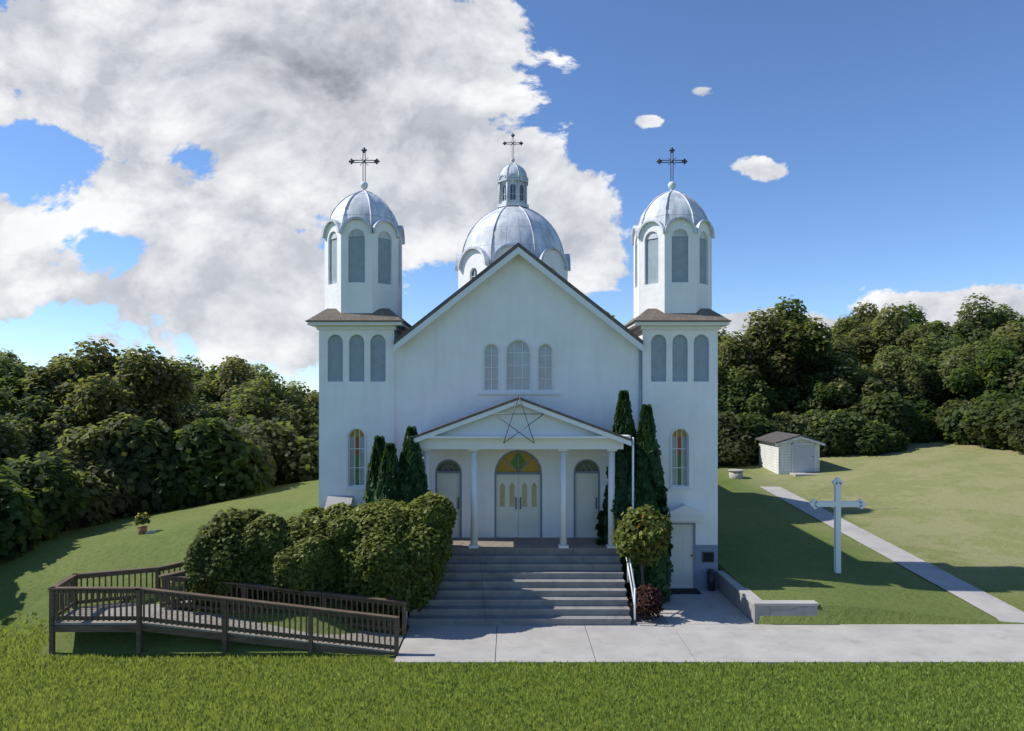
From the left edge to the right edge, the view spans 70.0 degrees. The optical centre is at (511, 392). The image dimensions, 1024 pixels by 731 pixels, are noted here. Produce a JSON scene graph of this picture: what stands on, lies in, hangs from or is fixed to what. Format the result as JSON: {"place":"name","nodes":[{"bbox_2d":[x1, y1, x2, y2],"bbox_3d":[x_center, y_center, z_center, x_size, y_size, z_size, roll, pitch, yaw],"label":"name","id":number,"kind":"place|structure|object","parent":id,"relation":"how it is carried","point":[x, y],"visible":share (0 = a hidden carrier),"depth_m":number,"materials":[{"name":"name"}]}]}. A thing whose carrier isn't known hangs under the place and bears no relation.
{"place":"outdoors","nodes":[
{"label":"outdoors","id":0,"kind":"place"},
{"bbox_2d":[328,335,385,489],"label":"windows","id":1,"kind":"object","parent":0,"point":[357,457],"visible":0.99,"depth_m":21.98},
{"bbox_2d":[0,602,1023,730],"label":"lawn grass","id":2,"kind":"structure","parent":0,"point":[123,698],"depth_m":14.40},
{"bbox_2d":[0,439,1023,730],"bbox_3d":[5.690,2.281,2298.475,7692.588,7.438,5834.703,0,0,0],"label":"lawn ground","id":3,"kind":"structure","parent":0,"point":[952,509],"depth_m":23.64,"materials":[{"name":"green plant"}]},
{"bbox_2d":[0,415,31,462],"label":"tree","id":4,"kind":"object","parent":3,"relation":"on","point":[12,446],"visible":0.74,"depth_m":25.22,"materials":[{"name":"green plant"}]},
{"bbox_2d":[0,359,55,409],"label":"tree","id":5,"kind":"object","parent":3,"relation":"on","point":[29,393],"visible":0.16,"depth_m":30.87,"materials":[{"name":"green plant"}]},
{"bbox_2d":[0,382,59,457],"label":"tree","id":6,"kind":"object","parent":3,"relation":"on","point":[30,410],"visible":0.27,"depth_m":28.74,"materials":[{"name":"green plant"}]},
{"bbox_2d":[0,353,59,412],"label":"tree","id":7,"kind":"object","parent":3,"relation":"on","point":[9,385],"visible":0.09,"depth_m":30.81,"materials":[{"name":"green plant"}]},
{"bbox_2d":[0,465,66,560],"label":"bush","id":8,"kind":"object","parent":3,"relation":"on","point":[26,522],"visible":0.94,"depth_m":20.91,"materials":[{"name":"green plant"}]},
{"bbox_2d":[10,421,62,461],"bbox_3d":[-18.207,2.932,27.141,3.255,3.800,3.244,0,0,3],"label":"tree","id":9,"kind":"object","parent":3,"relation":"on","point":[50,448],"visible":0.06,"depth_m":27.32,"materials":[{"name":"green plant"}]},
{"bbox_2d":[0,451,91,523],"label":"bush","id":10,"kind":"object","parent":3,"relation":"on","point":[63,491],"visible":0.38,"depth_m":23.62,"materials":[{"name":"green plant"}]},
{"bbox_2d":[24,351,97,413],"bbox_3d":[-19.279,1.550,32.636,4.556,6.752,4.687,0,0,21],"label":"tree","id":11,"kind":"object","parent":3,"relation":"on","point":[75,373],"visible":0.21,"depth_m":31.64,"materials":[{"name":"green plant"}]},
{"bbox_2d":[41,470,116,530],"bbox_3d":[-16.586,3.665,25.724,4.586,2.676,3.854,0,0,31],"label":"bush","id":12,"kind":"object","parent":3,"relation":"on","point":[95,514],"visible":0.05,"depth_m":25.50,"materials":[{"name":"green plant"}]},
{"bbox_2d":[29,337,136,399],"bbox_3d":[-19.765,1.177,33.959,5.577,7.579,5.483,0,0,39],"label":"tree","id":13,"kind":"object","parent":3,"relation":"on","point":[102,363],"visible":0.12,"depth_m":33.65,"materials":[{"name":"green plant"}]},
{"bbox_2d":[36,449,138,519],"bbox_3d":[-16.078,3.569,26.951,3.348,3.017,4.371,0,0,46],"label":"bush","id":14,"kind":"object","parent":3,"relation":"on","point":[116,485],"visible":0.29,"depth_m":26.74,"materials":[{"name":"green plant"}]},
{"bbox_2d":[38,387,183,465],"bbox_3d":[-16.209,2.318,29.175,5.090,5.081,4.783,0,0,-8],"label":"tree","id":15,"kind":"object","parent":3,"relation":"on","point":[68,431],"visible":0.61,"depth_m":27.92,"materials":[{"name":"green plant"}]},
{"bbox_2d":[63,344,194,436],"bbox_3d":[-16.041,1.410,30.967,5.145,6.957,5.134,0,0,44],"label":"tree","id":16,"kind":"object","parent":3,"relation":"on","point":[146,382],"visible":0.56,"depth_m":30.46,"materials":[{"name":"green plant"}]},
{"bbox_2d":[134,512,154,534],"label":"potted plant","id":17,"kind":"object","parent":3,"relation":"on","point":[142,519],"visible":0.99,"depth_m":21.09,"materials":[{"name":"green plant"}]},
{"bbox_2d":[104,417,189,517],"bbox_3d":[-14.633,3.031,28.951,5.476,4.166,4.195,0,0,32],"label":"bush","id":18,"kind":"object","parent":3,"relation":"on","point":[138,460],"visible":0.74,"depth_m":27.45,"materials":[{"name":"green plant"}]},
{"bbox_2d":[161,355,208,385],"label":"tree","id":19,"kind":"object","parent":3,"relation":"on","point":[196,371],"visible":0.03,"depth_m":70.46,"materials":[{"name":"green plant"}]},
{"bbox_2d":[173,397,214,421],"bbox_3d":[-17.716,2.610,38.641,5.242,4.994,5.642,0,0,-43],"label":"tree","id":20,"kind":"object","parent":3,"relation":"on","point":[189,412],"visible":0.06,"depth_m":37.35,"materials":[{"name":"green plant"}]},
{"bbox_2d":[176,377,223,412],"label":"tree","id":21,"kind":"object","parent":3,"relation":"on","point":[202,399],"visible":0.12,"depth_m":42.67,"materials":[{"name":"green plant"}]},
{"bbox_2d":[158,418,276,507],"bbox_3d":[-12.382,2.878,29.522,5.650,3.842,4.327,0,0,35],"label":"bush","id":22,"kind":"object","parent":3,"relation":"on","point":[213,459],"visible":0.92,"depth_m":28.04,"materials":[{"name":"green plant"}]},
{"bbox_2d":[48,561,406,655],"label":"wheelchair ramp","id":23,"kind":"structure","parent":3,"relation":"on","point":[167,615],"depth_m":16.45,"materials":[{"name":"brown wood"}]},
{"bbox_2d":[192,355,266,410],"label":"tree","id":24,"kind":"object","parent":3,"relation":"on","point":[234,379],"visible":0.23,"depth_m":43.65,"materials":[{"name":"green plant"}]},
{"bbox_2d":[225,425,276,488],"bbox_3d":[-12.545,3.013,30.755,5.703,3.354,4.792,0,0,-32],"label":"bush","id":25,"kind":"object","parent":3,"relation":"on","point":[262,444],"visible":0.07,"depth_m":30.49,"materials":[{"name":"green plant"}]},
{"bbox_2d":[200,380,307,430],"bbox_3d":[-14.143,2.203,40.147,5.437,5.813,6.644,0,0,35],"label":"tree","id":26,"kind":"object","parent":3,"relation":"on","point":[257,406],"visible":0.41,"depth_m":39.14,"materials":[{"name":"green plant"}]},
{"bbox_2d":[226,415,299,436],"bbox_3d":[-12.726,3.006,36.863,4.361,3.849,5.463,0,0,-24],"label":"bush","id":27,"kind":"object","parent":3,"relation":"on","point":[237,422],"visible":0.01,"depth_m":35.71,"materials":[{"name":"green plant"}]},
{"bbox_2d":[233,419,298,484],"bbox_3d":[-12.500,3.008,34.038,5.876,3.546,4.690,0,0,-22],"label":"bush","id":28,"kind":"object","parent":3,"relation":"on","point":[274,427],"visible":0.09,"depth_m":33.32,"materials":[{"name":"green plant"}]},
{"bbox_2d":[243,362,292,392],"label":"tree","id":29,"kind":"object","parent":3,"relation":"on","point":[258,367],"visible":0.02,"depth_m":72.69,"materials":[{"name":"green plant"}]},
{"bbox_2d":[235,369,318,427],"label":"tree","id":30,"kind":"object","parent":3,"relation":"on","point":[305,418],"visible":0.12,"depth_m":41.46,"materials":[{"name":"green plant"}]},
{"bbox_2d":[257,428,318,485],"bbox_3d":[-10.724,3.074,34.428,4.726,3.047,5.623,0,0,-18],"label":"bush","id":31,"kind":"object","parent":3,"relation":"on","point":[295,460],"visible":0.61,"depth_m":32.57,"materials":[{"name":"green plant"}]},
{"bbox_2d":[295,420,318,441],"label":"bush","id":32,"kind":"object","parent":3,"relation":"on","point":[309,431],"visible":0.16,"depth_m":39.08,"materials":[{"name":"green plant"}]},
{"bbox_2d":[303,393,318,415],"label":"tree","id":33,"kind":"object","parent":3,"relation":"on","point":[314,403],"visible":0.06,"depth_m":46.72,"materials":[{"name":"green plant"}]},
{"bbox_2d":[182,491,456,615],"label":"juniper shrubs","id":34,"kind":"object","parent":3,"relation":"on","point":[283,557],"visible":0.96,"depth_m":17.93,"materials":[{"name":"green plant"}]},
{"bbox_2d":[325,496,352,509],"bbox_3d":[-5.035,3.873,21.475,0.990,1.573,0.888,0,0,0],"label":"cellar hatch","id":35,"kind":"object","parent":3,"relation":"on","point":[331,500],"visible":0.18,"depth_m":21.73,"materials":[{"name":"paint"}]},
{"bbox_2d":[319,330,400,507],"bbox_3d":[-4.655,2.160,23.025,2.250,8.600,2.250,0,0,0],"label":"tower shaft","id":36,"kind":"object","parent":3,"relation":"on","point":[367,405],"visible":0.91,"depth_m":21.90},
{"bbox_2d":[305,308,410,326],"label":"tower skirt roof","id":37,"kind":"structure","parent":36,"relation":"on","point":[378,315],"depth_m":21.76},
{"bbox_2d":[307,322,409,333],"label":"cornice","id":38,"kind":"structure","parent":36,"relation":"attached to","point":[401,327],"depth_m":21.84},
{"bbox_2d":[325,233,401,317],"bbox_3d":[-4.655,-3.555,23.025,2.254,2.430,2.254,0,0,0],"label":"belfry","id":39,"kind":"object","parent":36,"relation":"on","point":[370,294],"visible":0.73,"depth_m":21.98,"materials":[{"name":"white paint"}]},
{"bbox_2d":[325,219,401,284],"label":"belfry arches","id":40,"kind":"structure","parent":39,"relation":"attached to","point":[356,259],"depth_m":22.14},
{"bbox_2d":[322,181,404,244],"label":"dome","id":41,"kind":"structure","parent":39,"relation":"on","point":[371,210],"depth_m":22.25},
{"bbox_2d":[362,390,673,603],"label":"evergreen trees","id":42,"kind":"object","parent":3,"relation":"on","point":[389,475],"visible":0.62,"depth_m":20.38,"materials":[{"name":"green plant"}]},
{"bbox_2d":[395,254,641,537],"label":"facade wall","id":43,"kind":"structure","parent":3,"relation":"on","point":[438,371],"depth_m":22.00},
{"bbox_2d":[435,338,599,536],"bbox_3d":[0.170,1.365,22.030,4.960,5.990,0.200,0,0,0],"label":"facade joinery","id":44,"kind":"object","parent":43,"relation":"attached to","point":[517,493],"visible":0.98,"depth_m":22.07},
{"bbox_2d":[393,242,642,344],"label":"gable roof","id":45,"kind":"structure","parent":43,"relation":"on","point":[494,263],"depth_m":21.66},
{"bbox_2d":[406,400,630,547],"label":"portico","id":46,"kind":"structure","parent":3,"relation":"on","point":[563,435],"depth_m":20.40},
{"bbox_2d":[406,397,631,440],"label":"porch roof","id":47,"kind":"structure","parent":46,"relation":"on","point":[504,403],"depth_m":20.13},
{"bbox_2d":[407,554,631,626],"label":"front steps","id":48,"kind":"structure","parent":3,"relation":"on","point":[533,589],"depth_m":19.20,"materials":[{"name":"concrete"}]},
{"bbox_2d":[626,437,635,619],"bbox_3d":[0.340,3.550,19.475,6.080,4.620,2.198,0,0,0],"label":"downspout","id":49,"kind":"object","parent":48,"relation":"on","point":[632,583],"visible":0.51,"depth_m":19.46,"materials":[{"name":"white paint"}]},
{"bbox_2d":[627,600,667,623],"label":"planting bed gravel","id":50,"kind":"structure","parent":3,"relation":"on","point":[661,619],"depth_m":18.85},
{"bbox_2d":[612,504,673,584],"bbox_3d":[3.458,4.404,19.424,1.528,2.915,1.556,0,0,-37],"label":"ornamental tree","id":51,"kind":"object","parent":50,"relation":"on","point":[641,536],"visible":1,"depth_m":19.05,"materials":[{"name":"green plant"}]},
{"bbox_2d":[630,583,664,619],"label":"barberry shrub","id":52,"kind":"object","parent":50,"relation":"on","point":[648,602],"visible":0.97,"depth_m":18.67,"materials":[{"name":"red plant"}]},
{"bbox_2d":[635,330,717,587],"bbox_3d":[5.035,2.160,23.025,2.250,8.600,2.250,0,0,0],"label":"tower shaft","id":53,"kind":"object","parent":3,"relation":"on","point":[690,405],"visible":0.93,"depth_m":21.90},
{"bbox_2d":[624,308,731,326],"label":"tower skirt roof","id":54,"kind":"structure","parent":53,"relation":"on","point":[657,315],"depth_m":21.76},
{"bbox_2d":[634,233,711,317],"bbox_3d":[5.035,-3.555,23.025,2.254,2.430,2.254,0,0,0],"label":"belfry","id":55,"kind":"object","parent":54,"relation":"on","point":[666,294],"visible":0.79,"depth_m":21.98,"materials":[{"name":"white paint"}]},
{"bbox_2d":[634,219,710,286],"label":"belfry arches","id":56,"kind":"structure","parent":55,"relation":"attached to","point":[679,259],"depth_m":22.16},
{"bbox_2d":[631,181,714,244],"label":"dome","id":57,"kind":"structure","parent":55,"relation":"on","point":[664,210],"depth_m":22.26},
{"bbox_2d":[627,322,728,333],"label":"cornice","id":58,"kind":"structure","parent":53,"relation":"attached to","point":[635,327],"depth_m":21.84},
{"bbox_2d":[651,335,717,593],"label":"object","id":59,"kind":"object","parent":53,"relation":"attached to","point":[692,561],"visible":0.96,"depth_m":21.96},
{"bbox_2d":[395,588,1023,663],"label":"sidewalk paving","id":60,"kind":"structure","parent":3,"relation":"on","point":[716,625],"depth_m":17.21,"materials":[{"name":"concrete"}]},
{"bbox_2d":[718,365,746,413],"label":"tree","id":61,"kind":"object","parent":3,"relation":"on","point":[725,396],"visible":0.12,"depth_m":46.86,"materials":[{"name":"green plant"}]},
{"bbox_2d":[718,432,751,464],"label":"bush","id":62,"kind":"object","parent":3,"relation":"on","point":[730,449],"visible":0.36,"depth_m":42.83,"materials":[{"name":"green plant"}]},
{"bbox_2d":[718,411,758,465],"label":"bush","id":63,"kind":"object","parent":3,"relation":"on","point":[726,424],"visible":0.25,"depth_m":43.50,"materials":[{"name":"green plant"}]},
{"bbox_2d":[718,366,777,420],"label":"tree","id":64,"kind":"object","parent":3,"relation":"on","point":[756,400],"visible":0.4,"depth_m":47.37,"materials":[{"name":"green plant"}]},
{"bbox_2d":[728,412,778,462],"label":"bush","id":65,"kind":"object","parent":3,"relation":"on","point":[757,426],"visible":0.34,"depth_m":43.90,"materials":[{"name":"green plant"}]},
{"bbox_2d":[718,306,811,409],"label":"tree","id":66,"kind":"object","parent":3,"relation":"on","point":[762,335],"visible":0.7,"depth_m":49.86,"materials":[{"name":"green plant"}]},
{"bbox_2d":[716,571,818,623],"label":"retaining wall","id":67,"kind":"structure","parent":3,"relation":"on","point":[750,605],"depth_m":18.66,"materials":[{"name":"concrete"}]},
{"bbox_2d":[766,393,793,418],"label":"tree","id":68,"kind":"object","parent":3,"relation":"on","point":[778,408],"visible":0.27,"depth_m":48.31,"materials":[{"name":"green plant"}]},
{"bbox_2d":[754,431,824,476],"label":"garden shed","id":69,"kind":"structure","parent":3,"relation":"on","point":[795,455],"depth_m":40.10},
{"bbox_2d":[745,296,839,387],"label":"tree","id":70,"kind":"object","parent":3,"relation":"on","point":[810,349],"visible":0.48,"depth_m":49.77,"materials":[{"name":"green plant"}]},
{"bbox_2d":[765,411,831,456],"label":"bush","id":71,"kind":"object","parent":3,"relation":"on","point":[787,422],"visible":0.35,"depth_m":45.27,"materials":[{"name":"green plant"}]},
{"bbox_2d":[780,372,839,415],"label":"tree","id":72,"kind":"object","parent":3,"relation":"on","point":[825,393],"visible":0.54,"depth_m":48.69,"materials":[{"name":"green plant"}]},
{"bbox_2d":[798,409,855,455],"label":"bush","id":73,"kind":"object","parent":3,"relation":"on","point":[811,416],"visible":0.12,"depth_m":46.02,"materials":[{"name":"green plant"}]},
{"bbox_2d":[801,315,859,360],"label":"tree","id":74,"kind":"object","parent":3,"relation":"on","point":[840,345],"visible":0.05,"depth_m":56.02,"materials":[{"name":"green plant"}]},
{"bbox_2d":[809,477,865,572],"bbox_3d":[9.790,4.134,22.000,1.670,3.153,0.150,0,0,0],"label":"cross","id":75,"kind":"object","parent":3,"relation":"on","point":[837,503],"visible":0.99,"depth_m":21.93,"materials":[{"name":"paint"}]},
{"bbox_2d":[793,350,885,415],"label":"tree","id":76,"kind":"object","parent":3,"relation":"on","point":[846,387],"visible":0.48,"depth_m":48.53,"materials":[{"name":"green plant"}]},
{"bbox_2d":[823,314,874,361],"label":"tree","id":77,"kind":"object","parent":3,"relation":"on","point":[845,327],"visible":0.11,"depth_m":70.43,"materials":[{"name":"green plant"}]},
{"bbox_2d":[811,408,896,454],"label":"bush","id":78,"kind":"object","parent":3,"relation":"on","point":[842,419],"visible":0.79,"depth_m":44.31,"materials":[{"name":"green plant"}]},
{"bbox_2d":[840,301,878,334],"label":"tree","id":79,"kind":"object","parent":3,"relation":"on","point":[867,317],"visible":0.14,"depth_m":74.79,"materials":[{"name":"green plant"}]},
{"bbox_2d":[833,390,920,445],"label":"bush","id":80,"kind":"object","parent":3,"relation":"on","point":[893,410],"visible":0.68,"depth_m":45.85,"materials":[{"name":"green plant"}]},
{"bbox_2d":[852,364,901,396],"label":"tree","id":81,"kind":"object","parent":3,"relation":"on","point":[867,375],"visible":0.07,"depth_m":48.90,"materials":[{"name":"green plant"}]},
{"bbox_2d":[850,420,909,453],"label":"bush","id":82,"kind":"object","parent":3,"relation":"on","point":[862,444],"visible":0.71,"depth_m":43.88,"materials":[{"name":"green plant"}]},
{"bbox_2d":[857,345,927,404],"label":"tree","id":83,"kind":"object","parent":3,"relation":"on","point":[893,365],"visible":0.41,"depth_m":49.66,"materials":[{"name":"green plant"}]},
{"bbox_2d":[848,302,942,365],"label":"tree","id":84,"kind":"object","parent":3,"relation":"on","point":[890,329],"visible":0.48,"depth_m":57.63,"materials":[{"name":"green plant"}]},
{"bbox_2d":[904,395,938,417],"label":"bush","id":85,"kind":"object","parent":3,"relation":"on","point":[918,403],"visible":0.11,"depth_m":48.00,"materials":[{"name":"green plant"}]},
{"bbox_2d":[907,406,939,442],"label":"bush","id":86,"kind":"object","parent":3,"relation":"on","point":[923,433],"visible":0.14,"depth_m":46.79,"materials":[{"name":"green plant"}]},
{"bbox_2d":[896,301,950,334],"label":"tree","id":87,"kind":"object","parent":3,"relation":"on","point":[916,316],"visible":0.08,"depth_m":81.70,"materials":[{"name":"green plant"}]},
{"bbox_2d":[895,334,960,399],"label":"tree","id":88,"kind":"object","parent":3,"relation":"on","point":[933,364],"visible":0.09,"depth_m":52.98,"materials":[{"name":"green plant"}]},
{"bbox_2d":[907,355,949,408],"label":"tree","id":89,"kind":"object","parent":3,"relation":"on","point":[939,394],"visible":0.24,"depth_m":49.69,"materials":[{"name":"green plant"}]},
{"bbox_2d":[932,333,967,357],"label":"tree","id":90,"kind":"object","parent":3,"relation":"on","point":[954,344],"visible":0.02,"depth_m":54.87,"materials":[{"name":"green plant"}]},
{"bbox_2d":[916,350,988,408],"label":"tree","id":91,"kind":"object","parent":3,"relation":"on","point":[945,372],"visible":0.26,"depth_m":49.67,"materials":[{"name":"green plant"}]},
{"bbox_2d":[938,338,988,401],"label":"tree","id":92,"kind":"object","parent":3,"relation":"on","point":[971,353],"visible":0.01,"depth_m":51.23,"materials":[{"name":"green plant"}]},
{"bbox_2d":[934,397,1002,442],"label":"bush","id":93,"kind":"object","parent":3,"relation":"on","point":[957,404],"visible":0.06,"depth_m":46.15,"materials":[{"name":"green plant"}]},
{"bbox_2d":[938,390,1019,444],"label":"bush","id":94,"kind":"object","parent":3,"relation":"on","point":[958,437],"visible":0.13,"depth_m":45.11,"materials":[{"name":"green plant"}]},
{"bbox_2d":[940,293,1023,348],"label":"tree","id":95,"kind":"object","parent":3,"relation":"on","point":[977,326],"visible":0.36,"depth_m":77.58,"materials":[{"name":"green plant"}]},
{"bbox_2d":[946,334,1023,403],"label":"tree","id":96,"kind":"object","parent":3,"relation":"on","point":[996,360],"visible":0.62,"depth_m":47.05,"materials":[{"name":"green plant"}]},
{"bbox_2d":[959,323,1023,369],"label":"tree","id":97,"kind":"object","parent":3,"relation":"on","point":[1015,335],"visible":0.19,"depth_m":49.69,"materials":[{"name":"green plant"}]},
{"bbox_2d":[960,399,1023,449],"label":"bush","id":98,"kind":"object","parent":3,"relation":"on","point":[986,432],"visible":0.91,"depth_m":42.51,"materials":[{"name":"green plant"}]},
{"bbox_2d":[980,354,1023,395],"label":"tree","id":99,"kind":"object","parent":3,"relation":"on","point":[1010,377],"visible":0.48,"depth_m":45.66,"materials":[{"name":"green plant"}]},
{"bbox_2d":[1007,422,1023,450],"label":"bush","id":100,"kind":"object","parent":3,"relation":"on","point":[1019,442],"visible":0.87,"depth_m":40.44,"materials":[{"name":"green plant"}]},
{"bbox_2d":[0,0,1023,392],"label":"sky","id":101,"kind":"structure","parent":0,"point":[173,172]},
{"bbox_2d":[451,538,620,559],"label":"porch floor","id":102,"kind":"structure","parent":0,"point":[528,546],"depth_m":20.72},
{"bbox_2d":[761,487,1023,624],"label":"side path","id":103,"kind":"structure","parent":0,"point":[998,609],"depth_m":23.41,"materials":[{"name":"concrete"}]},
{"bbox_3d":[0.190,1.149,34.180,14.400,10.621,23.640,0,0,0],"label":"nave","id":104,"kind":"object","parent":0,"visible":0},
{"bbox_2d":[458,265,567,288],"bbox_3d":[0.040,-3.455,32.500,4.712,3.630,4.712,0,0,0],"label":"dome drum","id":105,"kind":"object","parent":104,"relation":"on","point":[464,276],"visible":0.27,"depth_m":31.24,"materials":[{"name":"white paint"}]},
{"bbox_2d":[455,206,570,270],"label":"dome","id":106,"kind":"structure","parent":105,"relation":"on","point":[491,234],"depth_m":30.78,"materials":[{"name":"metal"}]},
{"bbox_2d":[501,181,524,203],"bbox_3d":[0.040,-8.725,32.500,1.109,1.070,1.109,0,0,0],"label":"lantern","id":107,"kind":"object","parent":106,"relation":"on","point":[512,182],"visible":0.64,"depth_m":32.00,"materials":[{"name":"paint"}]},
{"bbox_2d":[497,158,527,180],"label":"dome","id":108,"kind":"structure","parent":107,"relation":"on","point":[508,170],"depth_m":32.04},
{"bbox_2d":[497,174,528,207],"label":"lantern trim","id":109,"kind":"structure","parent":107,"relation":"attached to","point":[512,177],"depth_m":32.02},
{"bbox_2d":[461,246,564,278],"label":"drum arches","id":110,"kind":"structure","parent":105,"relation":"on","point":[473,258],"depth_m":30.88,"materials":[{"name":"white paint"}]},
{"bbox_2d":[393,247,642,351],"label":"gable rake trim","id":111,"kind":"structure","parent":104,"relation":"attached to","point":[543,270],"depth_m":21.66,"materials":[{"name":"white paint"}]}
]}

